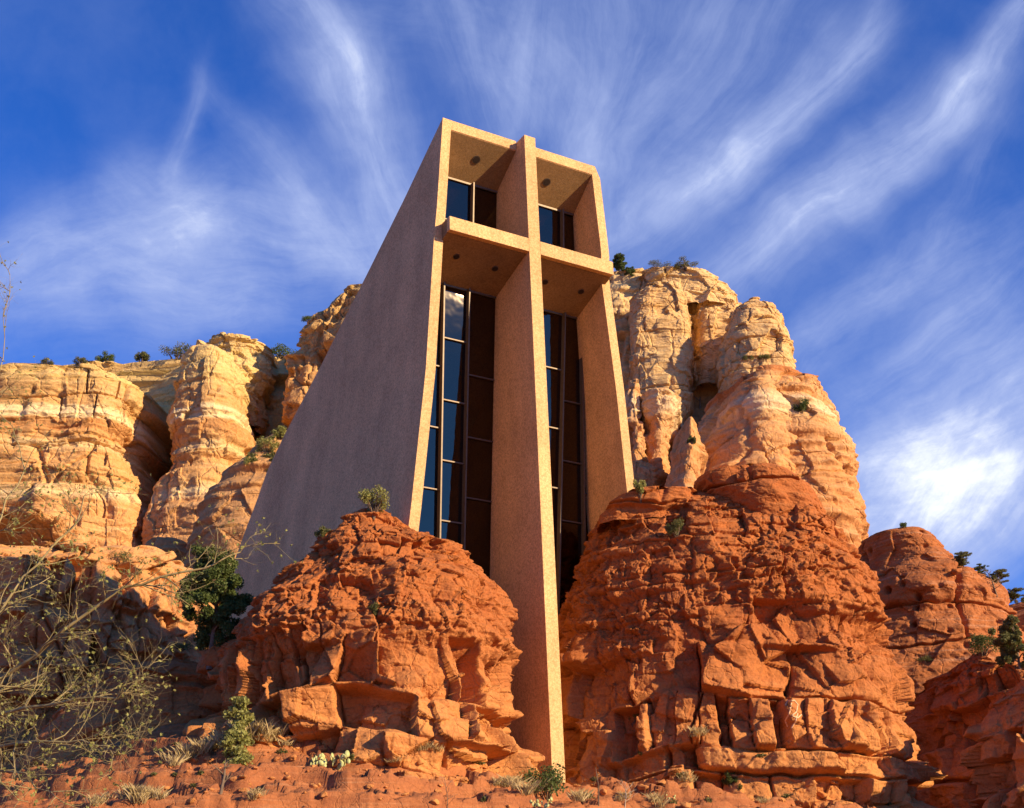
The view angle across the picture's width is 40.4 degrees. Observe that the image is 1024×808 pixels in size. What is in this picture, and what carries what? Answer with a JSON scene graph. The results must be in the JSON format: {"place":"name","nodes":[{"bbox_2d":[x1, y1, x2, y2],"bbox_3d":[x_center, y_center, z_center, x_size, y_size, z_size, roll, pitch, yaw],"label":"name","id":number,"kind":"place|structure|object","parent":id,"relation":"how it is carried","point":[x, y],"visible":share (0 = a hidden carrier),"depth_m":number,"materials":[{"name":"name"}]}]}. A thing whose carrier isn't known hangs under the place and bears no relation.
{"place":"outdoors","nodes":[
{"label":"outdoors","id":0,"kind":"place"},
{"bbox_2d":[0,363,172,546],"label":"cliff","id":1,"kind":"structure","parent":0,"point":[118,427],"depth_m":152.87,"materials":[{"name":"stone"}]},
{"bbox_2d":[40,357,54,364],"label":"bush","id":2,"kind":"object","parent":1,"relation":"on","point":[46,361],"visible":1,"depth_m":155.29,"materials":[{"name":"green plant"}]},
{"bbox_2d":[0,508,218,772],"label":"rocky slope","id":3,"kind":"structure","parent":0,"point":[129,605],"depth_m":87.09,"materials":[{"name":"orange stone"}]},
{"bbox_2d":[109,551,142,572],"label":"bush","id":4,"kind":"object","parent":3,"relation":"on","point":[120,556],"visible":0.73,"depth_m":89.38,"materials":[{"name":"green plant"}]},
{"bbox_2d":[168,642,193,650],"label":"bush","id":5,"kind":"object","parent":3,"relation":"on","point":[180,646],"visible":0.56,"depth_m":88.62,"materials":[{"name":"green plant"}]},
{"bbox_2d":[63,356,288,440],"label":"cliff","id":6,"kind":"structure","parent":0,"point":[155,379],"depth_m":175.45,"materials":[{"name":"stone"}]},
{"bbox_2d":[72,356,88,364],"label":"bush","id":7,"kind":"object","parent":6,"relation":"on","point":[78,361],"visible":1,"depth_m":175.14,"materials":[{"name":"green plant"}]},
{"bbox_2d":[95,350,114,361],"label":"bush","id":8,"kind":"object","parent":6,"relation":"on","point":[106,357],"visible":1,"depth_m":176.57,"materials":[{"name":"green plant"}]},
{"bbox_2d":[134,351,149,366],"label":"bush","id":9,"kind":"object","parent":6,"relation":"on","point":[143,356],"visible":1,"depth_m":176.24,"materials":[{"name":"green plant"}]},
{"bbox_2d":[158,341,191,360],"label":"bush","id":10,"kind":"object","parent":6,"relation":"on","point":[180,350],"visible":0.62,"depth_m":175.76,"materials":[{"name":"green plant"}]},
{"bbox_2d":[271,343,296,358],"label":"bush","id":11,"kind":"object","parent":6,"relation":"on","point":[284,352],"visible":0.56,"depth_m":176.40,"materials":[{"name":"green plant"}]},
{"bbox_2d":[141,340,255,544],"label":"cliff","id":12,"kind":"structure","parent":0,"point":[211,429],"depth_m":154.41,"materials":[{"name":"stone"}]},
{"bbox_2d":[206,332,277,438],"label":"cliff","id":13,"kind":"structure","parent":0,"point":[254,361],"depth_m":168.38,"materials":[{"name":"stone"}]},
{"bbox_2d":[281,284,361,428],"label":"cliff","id":14,"kind":"structure","parent":0,"point":[303,363],"depth_m":163.83,"materials":[{"name":"brown stone"}]},
{"bbox_2d":[301,315,314,323],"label":"bush","id":15,"kind":"object","parent":14,"relation":"on","point":[306,318],"visible":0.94,"depth_m":166.21,"materials":[{"name":"green plant"}]},
{"bbox_2d":[0,723,875,807],"bbox_3d":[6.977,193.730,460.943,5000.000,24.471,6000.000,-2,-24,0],"label":"ground","id":16,"kind":"structure","parent":0,"point":[344,786],"depth_m":48.51,"materials":[{"name":"orange soil"}]},
{"bbox_2d":[6,659,217,773],"bbox_3d":[-16.846,18.071,63.354,15.398,12.154,12.528,-2,-24,0],"label":"rock mound","id":17,"kind":"object","parent":16,"relation":"on","point":[190,684],"visible":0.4,"depth_m":60.52,"materials":[{"name":"red stone"}]},
{"bbox_2d":[0,241,302,807],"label":"bare tree","id":18,"kind":"object","parent":16,"relation":"on","point":[25,707],"visible":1,"depth_m":11.75,"materials":[{"name":"brown plant"}]},
{"bbox_2d":[145,537,187,563],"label":"cliff","id":19,"kind":"structure","parent":16,"relation":"on","point":[166,544],"depth_m":124.70,"materials":[{"name":"brown stone"}]},
{"bbox_2d":[186,798,195,803],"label":"stone","id":20,"kind":"object","parent":16,"relation":"on","point":[191,800],"visible":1,"depth_m":44.69,"materials":[{"name":"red stone"}]},
{"bbox_2d":[191,758,198,762],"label":"stone","id":21,"kind":"object","parent":16,"relation":"on","point":[194,760],"visible":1,"depth_m":50.04,"materials":[{"name":"red stone"}]},
{"bbox_2d":[204,756,213,761],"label":"stone","id":22,"kind":"object","parent":16,"relation":"on","point":[209,758],"visible":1,"depth_m":49.95,"materials":[{"name":"red stone"}]},
{"bbox_2d":[196,636,228,711],"bbox_3d":[-9.757,14.924,59.951,8.766,12.725,8.188,-2,-24,0],"label":"rock outcrop","id":23,"kind":"object","parent":16,"relation":"on","point":[212,699],"depth_m":59.64,"materials":[{"name":"red stone"}]},
{"bbox_2d":[175,543,253,669],"bbox_3d":[-12.924,8.688,59.892,3.268,5.618,3.167,11,-27,-27],"label":"juniper tree","id":24,"kind":"object","parent":23,"relation":"on","point":[214,623],"visible":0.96,"depth_m":59.32,"materials":[{"name":"green plant"}]},
{"bbox_2d":[211,757,233,793],"bbox_3d":[-9.608,12.389,46.223,0.751,1.314,0.629,-2,-24,0],"label":"dead stump","id":25,"kind":"object","parent":16,"relation":"on","point":[223,778],"visible":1,"depth_m":46.24,"materials":[{"name":"wood"}]},
{"bbox_2d":[229,776,238,781],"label":"stone","id":26,"kind":"object","parent":16,"relation":"on","point":[234,778],"visible":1,"depth_m":47.08,"materials":[{"name":"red stone"}]},
{"bbox_2d":[184,432,285,567],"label":"cliff","id":27,"kind":"structure","parent":16,"relation":"on","point":[238,486],"depth_m":117.93,"materials":[{"name":"brown stone"}]},
{"bbox_2d":[243,456,254,472],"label":"bush","id":28,"kind":"object","parent":27,"relation":"on","point":[247,460],"visible":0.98,"depth_m":120.00,"materials":[{"name":"green plant"}]},
{"bbox_2d":[254,436,279,452],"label":"bush","id":29,"kind":"object","parent":27,"relation":"on","point":[263,440],"visible":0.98,"depth_m":122.54,"materials":[{"name":"green plant"}]},
{"bbox_2d":[272,425,286,439],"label":"bush","id":30,"kind":"object","parent":27,"relation":"on","point":[281,430],"visible":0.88,"depth_m":123.51,"materials":[{"name":"green plant"}]},
{"bbox_2d":[218,695,255,765],"bbox_3d":[-9.824,12.135,50.039,1.442,3.310,1.501,-2,-24,0],"label":"young juniper","id":31,"kind":"object","parent":16,"relation":"on","point":[233,735],"visible":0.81,"depth_m":49.90,"materials":[{"name":"green plant"}]},
{"bbox_2d":[238,788,246,791],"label":"stone","id":32,"kind":"object","parent":16,"relation":"on","point":[242,789],"visible":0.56,"depth_m":46.71,"materials":[{"name":"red stone"}]},
{"bbox_2d":[288,754,296,760],"bbox_3d":[-7.852,12.673,49.891,0.285,0.264,0.367,-2,-24,-1],"label":"stone","id":33,"kind":"object","parent":16,"relation":"on","point":[292,757],"visible":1,"depth_m":49.75,"materials":[{"name":"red stone"}]},
{"bbox_2d":[292,742,300,749],"bbox_3d":[-8.049,12.766,51.795,0.421,0.307,0.364,-5,-24,7],"label":"stone","id":34,"kind":"object","parent":16,"relation":"on","point":[296,746],"visible":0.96,"depth_m":51.66,"materials":[{"name":"red stone"}]},
{"bbox_2d":[309,783,317,788],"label":"stone","id":35,"kind":"object","parent":16,"relation":"on","point":[312,785],"visible":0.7,"depth_m":47.37,"materials":[{"name":"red stone"}]},
{"bbox_2d":[318,745,327,752],"bbox_3d":[-7.054,12.827,51.718,0.361,0.286,0.534,9,-26,-23],"label":"stone","id":36,"kind":"object","parent":16,"relation":"on","point":[322,748],"visible":0.93,"depth_m":51.56,"materials":[{"name":"red stone"}]},
{"bbox_2d":[320,791,327,796],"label":"stone","id":37,"kind":"object","parent":16,"relation":"on","point":[323,794],"visible":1,"depth_m":45.74,"materials":[{"name":"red stone"}]},
{"bbox_2d":[310,750,350,769],"bbox_3d":[-6.439,12.693,49.469,1.433,0.682,0.807,-2,-24,0],"label":"prickly pear","id":38,"kind":"object","parent":16,"relation":"on","point":[323,761],"visible":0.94,"depth_m":49.36,"materials":[{"name":"plant"}]},
{"bbox_2d":[182,508,544,785],"bbox_3d":[-6.306,11.791,56.910,15.892,15.800,13.455,-2,-24,0],"label":"rock butte","id":39,"kind":"object","parent":16,"relation":"on","point":[315,650],"visible":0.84,"depth_m":53.16,"materials":[{"name":"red stone"}]},
{"bbox_2d":[314,525,330,537],"bbox_3d":[-7.862,5.445,57.700,0.759,0.807,0.744,-2,-24,0],"label":"bush","id":40,"kind":"object","parent":39,"relation":"on","point":[322,531],"visible":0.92,"depth_m":57.54,"materials":[{"name":"green plant"}]},
{"bbox_2d":[358,484,389,519],"bbox_3d":[-5.810,4.164,58.528,1.423,1.545,1.181,-2,-24,0],"label":"bush","id":41,"kind":"object","parent":39,"relation":"on","point":[367,496],"visible":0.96,"depth_m":58.40,"materials":[{"name":"green plant"}]},
{"bbox_2d":[369,602,383,619],"bbox_3d":[-5.143,7.912,52.919,0.607,0.780,0.640,-23,-31,39],"label":"bush","id":42,"kind":"object","parent":39,"relation":"on","point":[374,609],"visible":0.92,"depth_m":52.81,"materials":[{"name":"green plant"}]},
{"bbox_2d":[85,715,772,807],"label":"grass","id":43,"kind":"structure","parent":16,"relation":"on","point":[195,749],"depth_m":50.38,"materials":[{"name":"beige plant"}]},
{"bbox_2d":[225,118,634,782],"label":"chapel","id":44,"kind":"structure","parent":16,"relation":"on","point":[467,388],"depth_m":68.97,"materials":[{"name":"concrete"}]},
{"bbox_2d":[418,282,495,578],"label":"window","id":45,"kind":"structure","parent":44,"relation":"in","point":[456,506],"depth_m":67.50,"materials":[{"name":"black glass"}]},
{"bbox_2d":[445,177,497,228],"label":"window","id":46,"kind":"structure","parent":44,"relation":"in","point":[470,202],"depth_m":71.68,"materials":[{"name":"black glass"}]},
{"bbox_2d":[538,203,573,250],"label":"window","id":47,"kind":"structure","parent":44,"relation":"in","point":[555,225],"depth_m":74.22,"materials":[{"name":"blue glass"}]},
{"bbox_2d":[543,309,588,614],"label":"window","id":48,"kind":"structure","parent":44,"relation":"in","point":[564,368],"depth_m":70.53,"materials":[{"name":"black glass"}]},
{"bbox_2d":[430,799,439,804],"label":"stone","id":49,"kind":"object","parent":16,"relation":"on","point":[435,801],"visible":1,"depth_m":46.41,"materials":[{"name":"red stone"}]},
{"bbox_2d":[436,778,456,807],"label":"dry twig","id":50,"kind":"object","parent":16,"relation":"on","point":[447,792],"visible":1,"depth_m":47.08,"materials":[{"name":"brown plant"}]},
{"bbox_2d":[150,430,894,804],"bbox_3d":[-14.666,7.183,84.194,31.093,41.925,66.463,13,-28,-31],"label":"ground scrub","id":51,"kind":"object","parent":16,"relation":"on","point":[284,750],"visible":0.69,"depth_m":57.78,"materials":[{"name":"green plant"}]},
{"bbox_2d":[529,797,552,807],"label":"prickly pear","id":52,"kind":"object","parent":16,"relation":"on","point":[537,804],"visible":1,"depth_m":47.63,"materials":[{"name":"plant"}]},
{"bbox_2d":[519,762,567,799],"bbox_3d":[1.065,14.469,52.535,2.041,1.751,2.999,-2,-24,0],"label":"bush","id":53,"kind":"object","parent":16,"relation":"on","point":[553,783],"visible":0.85,"depth_m":52.09,"materials":[{"name":"green plant"}]},
{"bbox_2d":[590,767,601,805],"bbox_3d":[3.132,14.174,51.319,0.460,1.550,0.810,4,-24,-14],"label":"dry weed","id":54,"kind":"object","parent":16,"relation":"on","point":[598,784],"visible":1,"depth_m":51.32,"materials":[{"name":"brown plant"}]},
{"bbox_2d":[600,789,606,794],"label":"stone","id":55,"kind":"object","parent":16,"relation":"on","point":[603,791],"visible":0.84,"depth_m":54.75,"materials":[{"name":"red stone"}]},
{"bbox_2d":[616,780,636,806],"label":"dry branch","id":56,"kind":"object","parent":16,"relation":"on","point":[625,792],"visible":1,"depth_m":52.60,"materials":[{"name":"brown wood"}]},
{"bbox_2d":[637,784,648,789],"bbox_3d":[5.250,15.270,55.521,0.468,0.279,0.448,-1,-24,-3],"label":"stone","id":57,"kind":"object","parent":16,"relation":"on","point":[641,787],"visible":1,"depth_m":55.44,"materials":[{"name":"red stone"}]},
{"bbox_2d":[609,268,679,466],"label":"cliff","id":58,"kind":"structure","parent":16,"relation":"on","point":[624,289],"depth_m":143.34,"materials":[{"name":"stone"}]},
{"bbox_2d":[612,252,627,274],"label":"conifer","id":59,"kind":"object","parent":58,"relation":"on","point":[619,264],"visible":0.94,"depth_m":147.03,"materials":[{"name":"green plant"}]},
{"bbox_2d":[621,266,635,275],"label":"conifer","id":60,"kind":"object","parent":58,"relation":"on","point":[629,270],"visible":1,"depth_m":146.19,"materials":[{"name":"green plant"}]},
{"bbox_2d":[625,379,668,486],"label":"cliff","id":61,"kind":"structure","parent":16,"relation":"on","point":[647,471],"depth_m":115.61,"materials":[{"name":"stone"}]},
{"bbox_2d":[654,779,665,784],"bbox_3d":[5.947,15.161,55.752,0.450,0.258,0.452,13,-28,-30],"label":"stone","id":62,"kind":"object","parent":16,"relation":"on","point":[661,782],"visible":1,"depth_m":55.64,"materials":[{"name":"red stone"}]},
{"bbox_2d":[680,802,690,807],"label":"stone","id":63,"kind":"object","parent":16,"relation":"on","point":[685,804],"visible":1,"depth_m":52.51,"materials":[{"name":"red stone"}]},
{"bbox_2d":[665,417,707,486],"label":"cliff","id":64,"kind":"structure","parent":16,"relation":"on","point":[689,460],"depth_m":109.02,"materials":[{"name":"stone"}]},
{"bbox_2d":[686,435,695,443],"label":"bush","id":65,"kind":"object","parent":64,"relation":"on","point":[691,439],"visible":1,"depth_m":108.21,"materials":[{"name":"green plant"}]},
{"bbox_2d":[558,490,947,807],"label":"rock butte","id":66,"kind":"object","parent":16,"relation":"on","point":[734,627],"visible":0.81,"depth_m":61.91,"materials":[{"name":"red stone"}]},
{"bbox_2d":[627,714,637,731],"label":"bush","id":67,"kind":"object","parent":66,"relation":"on","point":[634,715],"visible":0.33,"depth_m":61.91,"materials":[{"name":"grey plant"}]},
{"bbox_2d":[595,486,697,531],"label":"cap rock","id":68,"kind":"object","parent":66,"relation":"on","point":[658,501],"visible":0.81,"depth_m":66.08,"materials":[{"name":"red stone"}]},
{"bbox_2d":[632,479,646,502],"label":"bush","id":69,"kind":"object","parent":68,"relation":"on","point":[640,486],"visible":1,"depth_m":66.09,"materials":[{"name":"green plant"}]},
{"bbox_2d":[669,776,676,780],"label":"stone","id":70,"kind":"object","parent":66,"relation":"on","point":[673,778],"visible":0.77,"depth_m":58.22,"materials":[{"name":"red stone"}]},
{"bbox_2d":[665,517,683,540],"bbox_3d":[7.490,5.767,63.978,0.937,1.110,1.050,-2,-24,0],"label":"bush","id":71,"kind":"object","parent":66,"relation":"on","point":[674,526],"visible":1,"depth_m":63.89,"materials":[{"name":"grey plant"}]},
{"bbox_2d":[721,771,738,785],"bbox_3d":[9.213,15.887,58.778,0.628,0.819,0.701,10,-26,-25],"label":"bush","id":72,"kind":"object","parent":66,"relation":"on","point":[729,779],"visible":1,"depth_m":58.66,"materials":[{"name":"green plant"}]},
{"bbox_2d":[693,463,830,532],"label":"cap rock","id":73,"kind":"object","parent":66,"relation":"on","point":[768,489],"visible":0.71,"depth_m":65.59,"materials":[{"name":"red stone"}]},
{"bbox_2d":[785,700,801,727],"bbox_3d":[11.900,13.165,59.214,0.739,1.232,0.547,-15,-27,26],"label":"rock scratching","id":74,"kind":"object","parent":66,"relation":"on","point":[796,717],"visible":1,"depth_m":59.11,"materials":[{"name":"stone"}]},
{"bbox_2d":[805,779,816,786],"bbox_3d":[12.554,15.896,58.335,0.459,0.282,0.430,-14,-26,26],"label":"stone","id":75,"kind":"object","parent":66,"relation":"on","point":[809,782],"visible":1,"depth_m":58.18,"materials":[{"name":"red stone"}]},
{"bbox_2d":[816,791,827,797],"bbox_3d":[13.181,16.622,59.160,0.475,0.280,0.450,-15,-27,27],"label":"stone","id":76,"kind":"object","parent":66,"relation":"on","point":[821,794],"visible":1,"depth_m":59.02,"materials":[{"name":"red stone"}]},
{"bbox_2d":[830,780,838,784],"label":"stone","id":77,"kind":"object","parent":66,"relation":"on","point":[833,782],"visible":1,"depth_m":59.19,"materials":[{"name":"red stone"}]},
{"bbox_2d":[858,526,1023,704],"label":"rock dome","id":78,"kind":"object","parent":16,"relation":"on","point":[937,610],"visible":0.41,"depth_m":82.68,"materials":[{"name":"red stone"}]},
{"bbox_2d":[900,522,906,527],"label":"bush","id":79,"kind":"object","parent":78,"relation":"on","point":[903,525],"visible":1,"depth_m":86.62,"materials":[{"name":"green plant"}]},
{"bbox_2d":[913,656,932,662],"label":"bush","id":80,"kind":"object","parent":78,"relation":"on","point":[927,658],"visible":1,"depth_m":80.36,"materials":[{"name":"green plant"}]},
{"bbox_2d":[951,568,961,574],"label":"boulder","id":81,"kind":"object","parent":78,"relation":"on","point":[956,571],"visible":1,"depth_m":82.57,"materials":[{"name":"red stone"}]},
{"bbox_2d":[952,551,971,566],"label":"conifer","id":82,"kind":"object","parent":78,"relation":"on","point":[960,558],"visible":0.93,"depth_m":84.30,"materials":[{"name":"green plant"}]},
{"bbox_2d":[974,563,988,573],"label":"conifer","id":83,"kind":"object","parent":78,"relation":"on","point":[978,568],"visible":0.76,"depth_m":86.13,"materials":[{"name":"green plant"}]},
{"bbox_2d":[980,567,1005,596],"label":"dead tree","id":84,"kind":"object","parent":78,"relation":"on","point":[991,580],"visible":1,"depth_m":84.21,"materials":[{"name":"brown wood"}]},
{"bbox_2d":[989,568,1009,583],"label":"conifer","id":85,"kind":"object","parent":78,"relation":"on","point":[998,575],"visible":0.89,"depth_m":85.75,"materials":[{"name":"green plant"}]},
{"bbox_2d":[904,653,1023,807],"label":"rock outcrop","id":86,"kind":"object","parent":16,"relation":"on","point":[952,705],"visible":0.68,"depth_m":67.93,"materials":[{"name":"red stone"}]},
{"bbox_2d":[967,633,999,656],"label":"bush","id":87,"kind":"object","parent":86,"relation":"on","point":[978,646],"visible":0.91,"depth_m":68.68,"materials":[{"name":"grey plant"}]},
{"bbox_2d":[988,614,1023,668],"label":"conifer","id":88,"kind":"object","parent":86,"relation":"on","point":[1008,640],"visible":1,"depth_m":66.30,"materials":[{"name":"green plant"}]},
{"bbox_2d":[959,680,1023,807],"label":"rock outcrop","id":89,"kind":"object","parent":16,"relation":"on","point":[993,757],"visible":1,"depth_m":58.67,"materials":[{"name":"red stone"}]},
{"bbox_2d":[0,0,1023,604],"label":"sky","id":90,"kind":"structure","parent":0,"point":[172,171],"materials":[{"name":"blue"}]},
{"bbox_2d":[627,281,693,426],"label":"cliff","id":91,"kind":"structure","parent":0,"point":[659,323],"depth_m":136.09,"materials":[{"name":"stone"}]},
{"bbox_2d":[639,387,681,473],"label":"cliff","id":92,"kind":"structure","parent":0,"point":[661,417],"depth_m":117.37,"materials":[{"name":"stone"}]},
{"bbox_2d":[640,266,737,306],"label":"cliff","id":93,"kind":"structure","parent":0,"point":[699,285],"depth_m":143.15,"materials":[{"name":"stone"}]},
{"bbox_2d":[649,260,672,267],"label":"bush","id":94,"kind":"object","parent":93,"relation":"on","point":[657,263],"visible":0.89,"depth_m":143.87,"materials":[{"name":"grey plant"}]},
{"bbox_2d":[673,255,697,270],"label":"bush","id":95,"kind":"object","parent":93,"relation":"on","point":[680,264],"visible":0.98,"depth_m":143.54,"materials":[{"name":"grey plant"}]},
{"bbox_2d":[670,290,741,464],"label":"cliff","id":96,"kind":"structure","parent":0,"point":[706,392],"depth_m":140.48,"materials":[{"name":"stone"}]},
{"bbox_2d":[693,396,700,408],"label":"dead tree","id":97,"kind":"object","parent":96,"relation":"on","point":[699,399],"visible":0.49,"depth_m":140.29,"materials":[{"name":"brown wood"}]},
{"bbox_2d":[692,295,735,391],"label":"cliff","id":98,"kind":"structure","parent":0,"point":[710,324],"depth_m":140.75,"materials":[{"name":"stone"}]},
{"bbox_2d":[708,376,797,471],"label":"cliff","id":99,"kind":"structure","parent":0,"point":[760,410],"depth_m":116.96,"materials":[{"name":"stone"}]},
{"bbox_2d":[714,297,796,392],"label":"cliff","id":100,"kind":"structure","parent":0,"point":[755,327],"depth_m":131.64,"materials":[{"name":"stone"}]},
{"bbox_2d":[742,355,753,360],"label":"bush","id":101,"kind":"object","parent":100,"relation":"on","point":[751,356],"visible":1,"depth_m":129.96,"materials":[{"name":"green plant"}]},
{"bbox_2d":[757,354,770,360],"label":"bush","id":102,"kind":"object","parent":100,"relation":"on","point":[764,356],"visible":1,"depth_m":129.78,"materials":[{"name":"green plant"}]},
{"bbox_2d":[698,364,869,547],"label":"cliff","id":103,"kind":"structure","parent":0,"point":[821,448],"depth_m":117.31,"materials":[{"name":"stone"}]},
{"bbox_2d":[792,398,809,413],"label":"bush","id":104,"kind":"object","parent":103,"relation":"on","point":[801,407],"visible":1,"depth_m":118.15,"materials":[{"name":"green plant"}]},
{"bbox_2d":[795,373,845,431],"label":"cliff","id":105,"kind":"structure","parent":0,"point":[818,394],"depth_m":122.09,"materials":[{"name":"stone"}]},
{"bbox_2d":[847,455,865,513],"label":"cliff","id":106,"kind":"structure","parent":0,"point":[858,504],"depth_m":117.77,"materials":[{"name":"stone"}]},
{"bbox_2d":[1009,602,1023,631],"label":"hill","id":107,"kind":"structure","parent":0,"point":[1018,607],"depth_m":142.83,"materials":[{"name":"red stone"}]},
{"bbox_2d":[1007,587,1023,603],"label":"conifer","id":108,"kind":"object","parent":107,"relation":"on","point":[1013,594],"visible":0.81,"depth_m":149.34,"materials":[{"name":"green plant"}]}
]}

